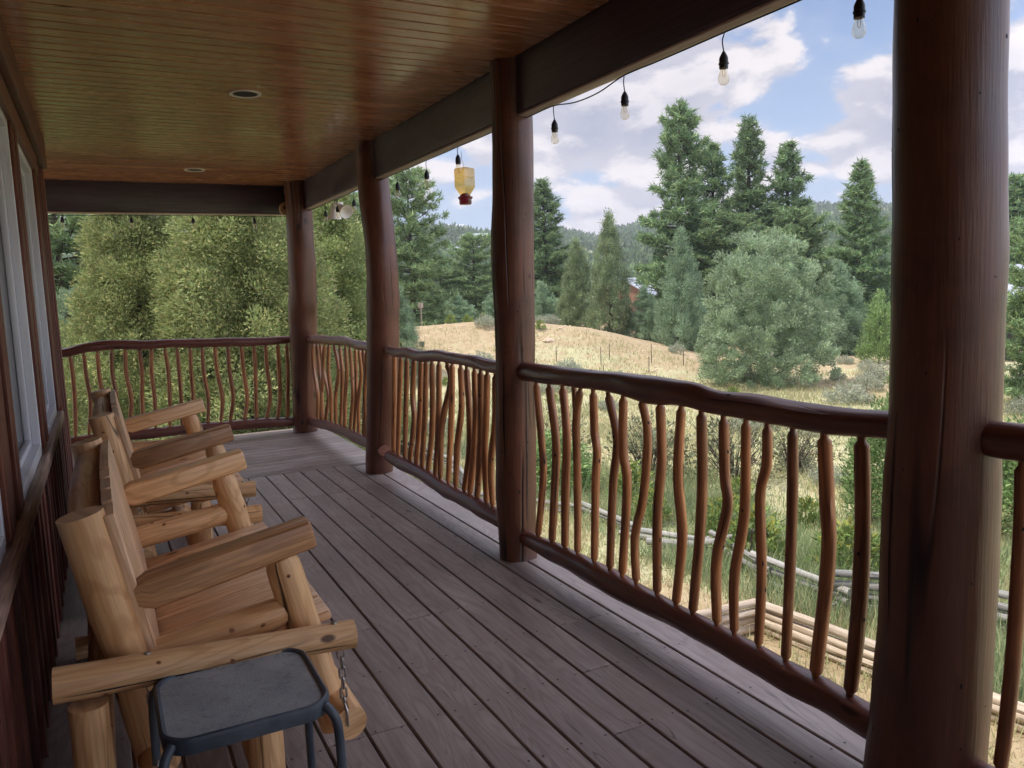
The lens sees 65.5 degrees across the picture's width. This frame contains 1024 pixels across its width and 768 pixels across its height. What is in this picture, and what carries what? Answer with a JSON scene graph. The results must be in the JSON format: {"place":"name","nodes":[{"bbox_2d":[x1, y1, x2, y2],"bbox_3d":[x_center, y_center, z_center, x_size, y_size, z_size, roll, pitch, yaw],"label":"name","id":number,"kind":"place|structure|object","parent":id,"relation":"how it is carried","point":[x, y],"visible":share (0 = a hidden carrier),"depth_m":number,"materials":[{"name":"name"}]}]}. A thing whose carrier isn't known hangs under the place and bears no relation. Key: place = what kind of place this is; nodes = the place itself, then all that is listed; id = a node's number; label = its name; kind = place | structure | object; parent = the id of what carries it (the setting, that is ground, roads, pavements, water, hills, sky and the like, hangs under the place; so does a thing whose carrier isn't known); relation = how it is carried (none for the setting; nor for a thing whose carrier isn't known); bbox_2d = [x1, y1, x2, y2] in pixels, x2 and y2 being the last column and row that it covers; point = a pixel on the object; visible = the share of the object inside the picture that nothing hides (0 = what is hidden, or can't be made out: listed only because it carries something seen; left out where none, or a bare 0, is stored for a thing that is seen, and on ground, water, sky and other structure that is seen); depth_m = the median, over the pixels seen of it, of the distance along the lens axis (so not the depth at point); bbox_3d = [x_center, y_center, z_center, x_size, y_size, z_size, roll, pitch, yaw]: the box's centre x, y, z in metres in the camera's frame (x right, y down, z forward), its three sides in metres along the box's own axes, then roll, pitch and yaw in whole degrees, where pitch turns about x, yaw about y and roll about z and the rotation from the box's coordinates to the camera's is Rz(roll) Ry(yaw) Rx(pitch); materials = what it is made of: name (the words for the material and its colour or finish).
{"place":"outdoors","nodes":[
{"label":"outdoors","id":0,"kind":"place"},
{"bbox_2d":[61,208,887,329],"bbox_3d":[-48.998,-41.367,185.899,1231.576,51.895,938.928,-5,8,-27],"label":"hills","id":1,"kind":"structure","parent":0,"point":[590,251],"depth_m":355.59,"materials":[{"name":"plant"}]},
{"bbox_2d":[51,200,1022,312],"bbox_3d":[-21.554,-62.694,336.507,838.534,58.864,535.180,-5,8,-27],"label":"hill woods","id":2,"kind":"object","parent":1,"relation":"on","point":[635,251],"visible":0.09,"depth_m":301.97,"materials":[{"name":"green plant"}]},
{"bbox_2d":[60,0,1023,237],"label":"sky","id":3,"kind":"structure","parent":0,"point":[807,72],"materials":[{"name":"blue"}]},
{"bbox_2d":[146,320,1023,767],"bbox_3d":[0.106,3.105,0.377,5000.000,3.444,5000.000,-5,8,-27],"label":"ground","id":4,"kind":"structure","parent":0,"point":[484,336],"depth_m":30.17,"materials":[{"name":"beige plant"}]},
{"bbox_2d":[0,73,73,767],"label":"house","id":5,"kind":"structure","parent":4,"relation":"on","point":[36,464],"depth_m":3.41,"materials":[{"name":"red wood"}]},
{"bbox_2d":[0,493,5,565],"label":"window","id":6,"kind":"structure","parent":5,"relation":"in","point":[2,530],"depth_m":2.17,"materials":[{"name":"plastic"}]},
{"bbox_2d":[0,108,41,500],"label":"window","id":7,"kind":"structure","parent":5,"relation":"in","point":[12,287],"depth_m":3.47,"materials":[{"name":"glass"}]},
{"bbox_2d":[18,144,56,433],"bbox_3d":[-2.601,-0.495,4.312,0.062,1.468,1.124,-5,8,-27],"label":"window","id":8,"kind":"structure","parent":5,"relation":"in","point":[26,172],"depth_m":4.76,"materials":[{"name":"grey glass"}]},
{"bbox_2d":[0,0,796,215],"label":"porch roof","id":9,"kind":"structure","parent":5,"relation":"attached to","point":[128,107],"depth_m":3.96,"materials":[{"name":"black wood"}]},
{"bbox_2d":[229,90,261,97],"bbox_3d":[-1.459,-1.585,4.352,0.172,0.007,0.172,-5,8,-27],"label":"ceiling light","id":10,"kind":"object","parent":9,"relation":"attached to","point":[244,93],"visible":1,"depth_m":4.35,"materials":[{"name":"white metal"}]},
{"bbox_2d":[328,202,352,218],"bbox_3d":[-1.532,-1.536,7.081,0.124,0.159,0.442,-6,8,-30],"label":"floodlight","id":11,"kind":"object","parent":9,"relation":"attached to","point":[346,211],"visible":0.92,"depth_m":6.96,"materials":[{"name":"white plastic"}]},
{"bbox_2d":[48,0,865,225],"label":"string lights","id":12,"kind":"object","parent":9,"relation":"hanging from","point":[859,11],"visible":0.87,"depth_m":3.17,"materials":[{"name":"grey rubber"}]},
{"bbox_2d":[458,152,472,204],"bbox_3d":[-0.283,-1.224,4.740,0.089,0.305,0.090,5,10,45],"label":"hummingbird feeder","id":13,"kind":"object","parent":9,"relation":"hanging from","point":[465,198],"visible":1,"depth_m":4.73,"materials":[{"name":"red plastic"}]},
{"bbox_2d":[56,287,93,435],"bbox_3d":[-10.505,-0.142,18.855,2.006,4.394,1.957,3,8,34],"label":"leafy bush","id":14,"kind":"object","parent":4,"relation":"on","point":[61,300],"visible":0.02,"depth_m":18.46,"materials":[{"name":"green plant"}]},
{"bbox_2d":[48,214,160,400],"bbox_3d":[-13.364,-3.294,23.720,6.596,9.752,6.474,-5,7,-21],"label":"pine tree","id":15,"kind":"object","parent":4,"relation":"on","point":[63,268],"visible":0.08,"depth_m":22.48,"materials":[{"name":"green plant"}]},
{"bbox_2d":[59,214,239,440],"bbox_3d":[-6.864,-1.192,14.740,3.781,7.305,3.704,2,8,32],"label":"juniper tree","id":16,"kind":"object","parent":4,"relation":"on","point":[106,317],"visible":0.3,"depth_m":14.08,"materials":[{"name":"green plant"}]},
{"bbox_2d":[204,217,290,427],"bbox_3d":[-5.623,-1.917,17.945,3.824,7.880,4.085,0,7,14],"label":"juniper tree","id":17,"kind":"object","parent":4,"relation":"on","point":[219,261],"depth_m":17.33,"materials":[{"name":"green plant"}]},
{"bbox_2d":[131,215,365,450],"bbox_3d":[-4.907,-1.366,14.216,4.936,7.776,4.835,-5,8,-27],"label":"juniper tree","id":18,"kind":"object","parent":4,"relation":"on","point":[260,263],"visible":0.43,"depth_m":13.29,"materials":[{"name":"green plant"}]},
{"bbox_2d":[291,193,416,450],"bbox_3d":[-3.915,-1.463,17.708,3.321,6.867,3.547,-1,7,6],"label":"juniper tree","id":19,"kind":"object","parent":4,"relation":"on","point":[340,239],"visible":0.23,"depth_m":17.29,"materials":[{"name":"green plant"}]},
{"bbox_2d":[346,192,398,297],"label":"pine tree","id":20,"kind":"object","parent":4,"relation":"on","point":[357,212],"visible":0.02,"depth_m":36.04,"materials":[{"name":"green plant"}]},
{"bbox_2d":[399,284,429,379],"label":"juniper tree","id":21,"kind":"object","parent":4,"relation":"on","point":[407,339],"visible":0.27,"depth_m":29.45,"materials":[{"name":"green plant"}]},
{"bbox_2d":[400,440,446,467],"bbox_3d":[-2.182,1.508,17.940,0.138,0.333,3.716,-6,8,-32],"label":"rail fence","id":22,"kind":"object","parent":4,"relation":"on","point":[445,457],"visible":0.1,"depth_m":17.45,"materials":[{"name":"wood"}]},
{"bbox_2d":[389,165,459,325],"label":"pine tree","id":23,"kind":"object","parent":4,"relation":"on","point":[415,250],"visible":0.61,"depth_m":40.61,"materials":[{"name":"green plant"}]},
{"bbox_2d":[418,255,471,307],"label":"pine tree","id":24,"kind":"object","parent":4,"relation":"on","point":[445,286],"visible":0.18,"depth_m":53.00,"materials":[{"name":"green plant"}]},
{"bbox_2d":[42,428,865,767],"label":"deck","id":25,"kind":"structure","parent":4,"relation":"on","point":[472,650],"depth_m":3.11,"materials":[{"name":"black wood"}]},
{"bbox_2d":[88,388,255,558],"bbox_3d":[-1.955,0.517,4.470,0.779,0.929,1.545,-5,8,-27],"label":"glider bench","id":26,"kind":"object","parent":25,"relation":"on","point":[134,460],"visible":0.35,"depth_m":3.94,"materials":[{"name":"brown wood"}]},
{"bbox_2d":[52,437,366,767],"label":"glider bench","id":27,"kind":"object","parent":25,"relation":"on","point":[242,590],"visible":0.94,"depth_m":2.18,"materials":[{"name":"brown wood"}]},
{"bbox_2d":[148,648,346,767],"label":"side table","id":28,"kind":"object","parent":25,"relation":"on","point":[207,710],"visible":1,"depth_m":1.88,"materials":[{"name":"grey metal"}]},
{"bbox_2d":[283,181,317,432],"bbox_3d":[-2.169,-0.721,8.193,0.294,2.596,0.617,-5,8,-27],"label":"porch post","id":29,"kind":"object","parent":25,"relation":"on","point":[302,309],"visible":0.85,"depth_m":7.99,"materials":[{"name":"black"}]},
{"bbox_2d":[62,336,292,443],"bbox_3d":[-4.491,0.151,7.298,5.111,1.018,0.122,-5,8,-27],"label":"log railing","id":30,"kind":"object","parent":29,"relation":"attached to","point":[245,423],"visible":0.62,"depth_m":7.91,"materials":[{"name":"black wood"}]},
{"bbox_2d":[355,141,399,474],"bbox_3d":[-1.040,-0.482,6.166,0.255,2.660,0.583,-5,8,-27],"label":"porch post","id":31,"kind":"object","parent":25,"relation":"on","point":[382,301],"visible":0.81,"depth_m":5.93,"materials":[{"name":"black wood"}]},
{"bbox_2d":[307,335,389,455],"bbox_3d":[-1.589,0.048,7.300,0.113,0.989,2.453,-5,8,-27],"label":"log railing","id":32,"kind":"object","parent":31,"relation":"attached to","point":[353,435],"visible":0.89,"depth_m":7.17,"materials":[{"name":"black"}]},
{"bbox_2d":[489,57,536,561],"bbox_3d":[0.011,-0.316,4.131,0.228,2.568,0.303,-5,8,-27],"label":"porch post","id":33,"kind":"object","parent":25,"relation":"on","point":[512,252],"visible":0.92,"depth_m":4.04,"materials":[{"name":"brown wood"}]},
{"bbox_2d":[384,345,497,526],"bbox_3d":[-0.482,0.254,5.206,0.110,0.964,2.096,-5,8,-27],"label":"log railing","id":34,"kind":"object","parent":33,"relation":"attached to","point":[479,464],"visible":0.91,"depth_m":5.05,"materials":[{"name":"black wood"}]},
{"bbox_2d":[516,362,887,739],"bbox_3d":[0.562,0.466,3.204,0.111,1.008,2.341,-5,8,-27],"label":"log railing","id":35,"kind":"object","parent":33,"relation":"attached to","point":[844,705],"visible":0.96,"depth_m":2.86,"materials":[{"name":"black wood"}]},
{"bbox_2d":[863,0,1009,767],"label":"porch post","id":36,"kind":"object","parent":25,"relation":"on","point":[931,694],"visible":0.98,"depth_m":1.95,"materials":[{"name":"brown wood"}]},
{"bbox_2d":[970,421,1023,767],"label":"log railing","id":37,"kind":"object","parent":36,"relation":"attached to","point":[1001,440],"visible":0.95,"depth_m":1.91,"materials":[{"name":"black"}]},
{"bbox_2d":[443,292,477,322],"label":"juniper tree","id":38,"kind":"object","parent":4,"relation":"on","point":[460,310],"visible":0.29,"depth_m":47.80,"materials":[{"name":"green plant"}]},
{"bbox_2d":[446,232,492,320],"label":"pine tree","id":39,"kind":"object","parent":4,"relation":"on","point":[468,243],"visible":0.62,"depth_m":53.74,"materials":[{"name":"green plant"}]},
{"bbox_2d":[472,314,493,327],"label":"sagebrush","id":40,"kind":"object","parent":4,"relation":"on","point":[481,322],"visible":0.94,"depth_m":33.80,"materials":[{"name":"green plant"}]},
{"bbox_2d":[479,290,493,320],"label":"juniper tree","id":41,"kind":"object","parent":4,"relation":"on","point":[489,304],"visible":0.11,"depth_m":47.52,"materials":[{"name":"green plant"}]},
{"bbox_2d":[495,404,601,461],"bbox_3d":[0.901,1.134,16.680,2.164,1.441,2.216,-6,8,-29],"label":"twiggy bush","id":42,"kind":"object","parent":4,"relation":"on","point":[581,425],"visible":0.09,"depth_m":16.64,"materials":[{"name":"green plant"}]},
{"bbox_2d":[535,280,562,323],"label":"juniper tree","id":43,"kind":"object","parent":4,"relation":"on","point":[544,299],"visible":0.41,"depth_m":44.69,"materials":[{"name":"green plant"}]},
{"bbox_2d":[534,176,580,324],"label":"pine tree","id":44,"kind":"object","parent":4,"relation":"on","point":[548,234],"visible":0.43,"depth_m":48.62,"materials":[{"name":"green plant"}]},
{"bbox_2d":[553,357,582,367],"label":"sagebrush","id":45,"kind":"object","parent":4,"relation":"on","point":[565,361],"visible":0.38,"depth_m":29.99,"materials":[{"name":"green plant"}]},
{"bbox_2d":[536,428,605,495],"bbox_3d":[0.750,1.448,14.814,1.907,1.277,1.960,-3,7,-10],"label":"leafy shrub","id":46,"kind":"object","parent":4,"relation":"on","point":[586,468],"visible":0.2,"depth_m":14.59,"materials":[{"name":"green plant"}]},
{"bbox_2d":[553,234,597,329],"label":"juniper tree","id":47,"kind":"object","parent":4,"relation":"on","point":[579,287],"visible":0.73,"depth_m":41.09,"materials":[{"name":"green plant"}]},
{"bbox_2d":[581,501,632,529],"bbox_3d":[1.436,2.041,12.453,0.104,0.166,1.557,-6,8,-30],"label":"rail fence","id":48,"kind":"object","parent":4,"relation":"on","point":[605,513],"visible":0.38,"depth_m":12.43,"materials":[{"name":"wood"}]},
{"bbox_2d":[581,207,637,335],"bbox_3d":[4.861,-5.356,39.324,2.754,6.743,2.727,-3,7,-11],"label":"juniper tree","id":49,"kind":"object","parent":4,"relation":"on","point":[609,276],"visible":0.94,"depth_m":39.04,"materials":[{"name":"green plant"}]},
{"bbox_2d":[600,459,654,501],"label":"weed plant","id":50,"kind":"object","parent":4,"relation":"on","point":[635,476],"visible":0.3,"depth_m":13.82,"materials":[{"name":"green plant"}]},
{"bbox_2d":[416,322,844,388],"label":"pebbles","id":51,"kind":"object","parent":4,"relation":"on","point":[601,350],"visible":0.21,"depth_m":32.68,"materials":[{"name":"stone"}]},
{"bbox_2d":[599,278,670,322],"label":"cabin","id":52,"kind":"object","parent":4,"relation":"on","point":[635,289],"visible":0.09,"depth_m":67.23,"materials":[{"name":"brown"}]},
{"bbox_2d":[622,284,665,342],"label":"juniper tree","id":53,"kind":"object","parent":4,"relation":"on","point":[643,315],"visible":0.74,"depth_m":39.01,"materials":[{"name":"green plant"}]},
{"bbox_2d":[630,485,673,526],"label":"weed plant","id":54,"kind":"object","parent":4,"relation":"on","point":[650,500],"visible":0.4,"depth_m":12.37,"materials":[{"name":"green plant"}]},
{"bbox_2d":[600,407,711,483],"bbox_3d":[2.614,1.204,15.516,2.164,1.441,2.216,-4,7,-14],"label":"twiggy bush","id":55,"kind":"object","parent":4,"relation":"on","point":[634,446],"visible":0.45,"depth_m":15.46,"materials":[{"name":"green plant"}]},
{"bbox_2d":[619,526,711,550],"bbox_3d":[2.288,2.223,11.489,1.637,0.184,0.136,3,9,36],"label":"rail fence","id":56,"kind":"object","parent":4,"relation":"on","point":[644,531],"visible":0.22,"depth_m":11.63,"materials":[{"name":"wood"}]},
{"bbox_2d":[668,342,685,353],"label":"sagebrush","id":57,"kind":"object","parent":4,"relation":"on","point":[679,348],"visible":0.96,"depth_m":33.55,"materials":[{"name":"green plant"}]},
{"bbox_2d":[651,225,708,350],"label":"juniper tree","id":58,"kind":"object","parent":4,"relation":"on","point":[682,287],"visible":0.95,"depth_m":35.73,"materials":[{"name":"green plant"}]},
{"bbox_2d":[629,96,731,331],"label":"pine tree","id":59,"kind":"object","parent":4,"relation":"on","point":[679,125],"visible":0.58,"depth_m":45.31,"materials":[{"name":"green plant"}]},
{"bbox_2d":[664,301,715,350],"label":"juniper tree","id":60,"kind":"object","parent":4,"relation":"on","point":[707,342],"visible":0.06,"depth_m":37.82,"materials":[{"name":"green plant"}]},
{"bbox_2d":[646,528,754,546],"bbox_3d":[2.627,2.141,11.135,1.502,0.353,0.119,1,7,21],"label":"loose rail","id":61,"kind":"object","parent":4,"relation":"on","point":[664,541],"visible":0.34,"depth_m":11.23,"materials":[{"name":"wood"}]},
{"bbox_2d":[685,139,734,265],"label":"pine tree","id":62,"kind":"object","parent":4,"relation":"on","point":[714,173],"visible":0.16,"depth_m":48.71,"materials":[{"name":"green plant"}]},
{"bbox_2d":[408,396,1023,702],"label":"green grass","id":63,"kind":"structure","parent":4,"relation":"on","point":[803,539],"depth_m":10.52,"materials":[{"name":"green plant"}]},
{"bbox_2d":[690,494,749,537],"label":"weed plant","id":64,"kind":"object","parent":4,"relation":"on","point":[713,511],"visible":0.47,"depth_m":11.66,"materials":[{"name":"green plant"}]},
{"bbox_2d":[696,598,755,634],"bbox_3d":[1.334,2.584,8.011,2.792,0.380,0.124,-5,7,-22],"label":"log border","id":65,"kind":"object","parent":4,"relation":"on","point":[746,616],"visible":0.11,"depth_m":8.43,"materials":[{"name":"wood"}]},
{"bbox_2d":[667,414,788,496],"bbox_3d":[4.143,1.182,14.658,2.437,1.585,2.380,-5,7,-21],"label":"twiggy bush","id":66,"kind":"object","parent":4,"relation":"on","point":[713,433],"visible":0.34,"depth_m":14.60,"materials":[{"name":"green plant"}]},
{"bbox_2d":[689,207,772,344],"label":"pine tree","id":67,"kind":"object","parent":4,"relation":"on","point":[739,221],"visible":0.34,"depth_m":43.80,"materials":[{"name":"green plant"}]},
{"bbox_2d":[721,475,755,503],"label":"weed plant","id":68,"kind":"object","parent":4,"relation":"on","point":[735,483],"visible":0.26,"depth_m":13.46,"materials":[{"name":"green plant"}]},
{"bbox_2d":[706,530,772,578],"bbox_3d":[2.975,2.228,10.497,0.138,0.179,1.555,-4,7,-15],"label":"rail fence","id":69,"kind":"object","parent":4,"relation":"on","point":[712,533],"visible":0.39,"depth_m":10.28,"materials":[{"name":"wood"}]},
{"bbox_2d":[728,363,759,381],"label":"sagebrush","id":70,"kind":"object","parent":4,"relation":"on","point":[749,370],"visible":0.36,"depth_m":28.89,"materials":[{"name":"green plant"}]},
{"bbox_2d":[712,501,785,560],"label":"weed plant","id":71,"kind":"object","parent":4,"relation":"on","point":[770,529],"visible":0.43,"depth_m":10.62,"materials":[{"name":"green plant"}]},
{"bbox_2d":[720,113,779,339],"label":"pine tree","id":72,"kind":"object","parent":4,"relation":"on","point":[749,195],"visible":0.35,"depth_m":46.43,"materials":[{"name":"green plant"}]},
{"bbox_2d":[693,224,846,389],"bbox_3d":[8.966,-2.647,28.202,5.174,5.802,5.047,-1,7,5],"label":"juniper tree","id":73,"kind":"object","parent":4,"relation":"on","point":[761,345],"visible":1,"depth_m":27.28,"materials":[{"name":"green plant"}]},
{"bbox_2d":[739,222,815,336],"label":"pine tree","id":74,"kind":"object","parent":4,"relation":"on","point":[787,230],"visible":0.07,"depth_m":40.23,"materials":[{"name":"green plant"}]},
{"bbox_2d":[762,287,818,358],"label":"juniper tree","id":75,"kind":"object","parent":4,"relation":"on","point":[798,343],"visible":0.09,"depth_m":36.14,"materials":[{"name":"green plant"}]},
{"bbox_2d":[758,137,827,306],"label":"pine tree","id":76,"kind":"object","parent":4,"relation":"on","point":[788,154],"visible":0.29,"depth_m":46.03,"materials":[{"name":"green plant"}]},
{"bbox_2d":[749,551,850,614],"bbox_3d":[3.376,2.349,9.394,0.132,0.380,1.472,-5,8,-27],"label":"rail fence","id":77,"kind":"object","parent":4,"relation":"on","point":[771,561],"visible":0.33,"depth_m":9.31,"materials":[{"name":"wood"}]},
{"bbox_2d":[761,204,839,330],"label":"pine tree","id":78,"kind":"object","parent":4,"relation":"on","point":[801,217],"visible":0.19,"depth_m":43.93,"materials":[{"name":"green plant"}]},
{"bbox_2d":[752,423,850,477],"bbox_3d":[5.360,1.208,15.298,1.772,1.153,1.731,-7,9,-36],"label":"twiggy bush","id":79,"kind":"object","parent":4,"relation":"on","point":[804,447],"visible":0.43,"depth_m":15.14,"materials":[{"name":"green plant"}]},
{"bbox_2d":[797,494,820,531],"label":"weed plant","id":80,"kind":"object","parent":4,"relation":"on","point":[810,503],"visible":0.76,"depth_m":11.93,"materials":[{"name":"green plant"}]},
{"bbox_2d":[754,601,875,676],"bbox_3d":[3.079,2.532,7.891,0.121,0.374,1.567,-7,8,-34],"label":"log border","id":81,"kind":"object","parent":4,"relation":"on","point":[802,630],"visible":0.41,"depth_m":7.96,"materials":[{"name":"wood"}]},
{"bbox_2d":[805,466,848,486],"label":"sagebrush","id":82,"kind":"object","parent":4,"relation":"on","point":[814,472],"visible":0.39,"depth_m":14.18,"materials":[{"name":"green plant"}]},
{"bbox_2d":[807,524,853,563],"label":"weed plant","id":83,"kind":"object","parent":4,"relation":"on","point":[842,541],"visible":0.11,"depth_m":10.32,"materials":[{"name":"green plant"}]},
{"bbox_2d":[800,258,869,354],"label":"juniper tree","id":84,"kind":"object","parent":4,"relation":"on","point":[851,292],"visible":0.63,"depth_m":36.99,"materials":[{"name":"green plant"}]},
{"bbox_2d":[802,515,880,580],"bbox_3d":[4.206,2.112,9.813,1.093,1.062,1.028,-2,7,-4],"label":"weed plant","id":85,"kind":"object","parent":4,"relation":"on","point":[846,526],"visible":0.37,"depth_m":9.73,"materials":[{"name":"green plant"}]},
{"bbox_2d":[834,354,854,364],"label":"sagebrush","id":86,"kind":"object","parent":4,"relation":"on","point":[846,360],"visible":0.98,"depth_m":33.28,"materials":[{"name":"green plant"}]},
{"bbox_2d":[818,380,873,404],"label":"sagebrush","id":87,"kind":"object","parent":4,"relation":"on","point":[861,398],"visible":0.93,"depth_m":23.46,"materials":[{"name":"green plant"}]},
{"bbox_2d":[832,569,878,610],"bbox_3d":[4.214,2.284,8.685,1.515,0.447,0.125,0,7,18],"label":"rail fence","id":88,"kind":"object","parent":4,"relation":"on","point":[848,574],"visible":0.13,"depth_m":8.79,"materials":[{"name":"wood"}]},
{"bbox_2d":[822,155,891,328],"bbox_3d":[17.444,-6.423,39.939,4.602,9.792,4.348,2,8,27],"label":"pine tree","id":89,"kind":"object","parent":4,"relation":"on","point":[866,231],"visible":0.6,"depth_m":39.28,"materials":[{"name":"green plant"}]},
{"bbox_2d":[834,371,888,525],"bbox_3d":[5.687,0.996,11.864,1.633,2.555,1.589,2,8,29],"label":"leafy shrub","id":90,"kind":"object","parent":4,"relation":"on","point":[877,447],"visible":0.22,"depth_m":11.78,"materials":[{"name":"green plant"}]},
{"bbox_2d":[846,368,886,391],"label":"sagebrush","id":91,"kind":"object","parent":4,"relation":"on","point":[869,382],"visible":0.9,"depth_m":25.66,"materials":[{"name":"green plant"}]},
{"bbox_2d":[855,358,877,371],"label":"sagebrush","id":92,"kind":"object","parent":4,"relation":"on","point":[862,366],"visible":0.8,"depth_m":31.06,"materials":[{"name":"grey plant"}]},
{"bbox_2d":[853,288,890,363],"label":"leafy tree","id":93,"kind":"object","parent":4,"relation":"on","point":[881,330],"visible":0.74,"depth_m":33.19,"materials":[{"name":"green plant"}]},
{"bbox_2d":[865,361,888,380],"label":"sagebrush","id":94,"kind":"object","parent":4,"relation":"on","point":[881,373],"visible":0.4,"depth_m":28.23,"materials":[{"name":"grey plant"}]},
{"bbox_2d":[842,330,1023,360],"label":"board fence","id":95,"kind":"object","parent":4,"relation":"on","point":[1009,336],"visible":0.02,"depth_m":34.11,"materials":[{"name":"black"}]},
{"bbox_2d":[996,590,1008,630],"bbox_3d":[5.194,2.361,8.147,1.401,0.448,0.134,4,9,40],"label":"rail fence","id":96,"kind":"object","parent":4,"relation":"on","point":[1003,607],"visible":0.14,"depth_m":8.21,"materials":[{"name":"wood"}]},
{"bbox_2d":[991,692,1023,733],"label":"log border","id":97,"kind":"object","parent":4,"relation":"on","point":[996,705],"visible":0.09,"depth_m":6.50,"materials":[{"name":"wood"}]},
{"bbox_2d":[1001,411,1023,534],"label":"leafy shrub","id":98,"kind":"object","parent":4,"relation":"on","point":[1008,467],"visible":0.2,"depth_m":10.89,"materials":[{"name":"green plant"}]},
{"bbox_2d":[1003,394,1023,417],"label":"sagebrush","id":99,"kind":"object","parent":4,"relation":"on","point":[1014,408],"visible":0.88,"depth_m":20.60,"materials":[{"name":"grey plant"}]},
{"bbox_2d":[1004,214,1023,400],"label":"pine tree","id":100,"kind":"object","parent":4,"relation":"on","point":[1014,320],"visible":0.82,"depth_m":21.50,"materials":[{"name":"green plant"}]},
{"bbox_2d":[1009,171,1023,263],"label":"pine tree","id":101,"kind":"object","parent":4,"relation":"on","point":[1016,193],"visible":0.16,"depth_m":43.54,"materials":[{"name":"green plant"}]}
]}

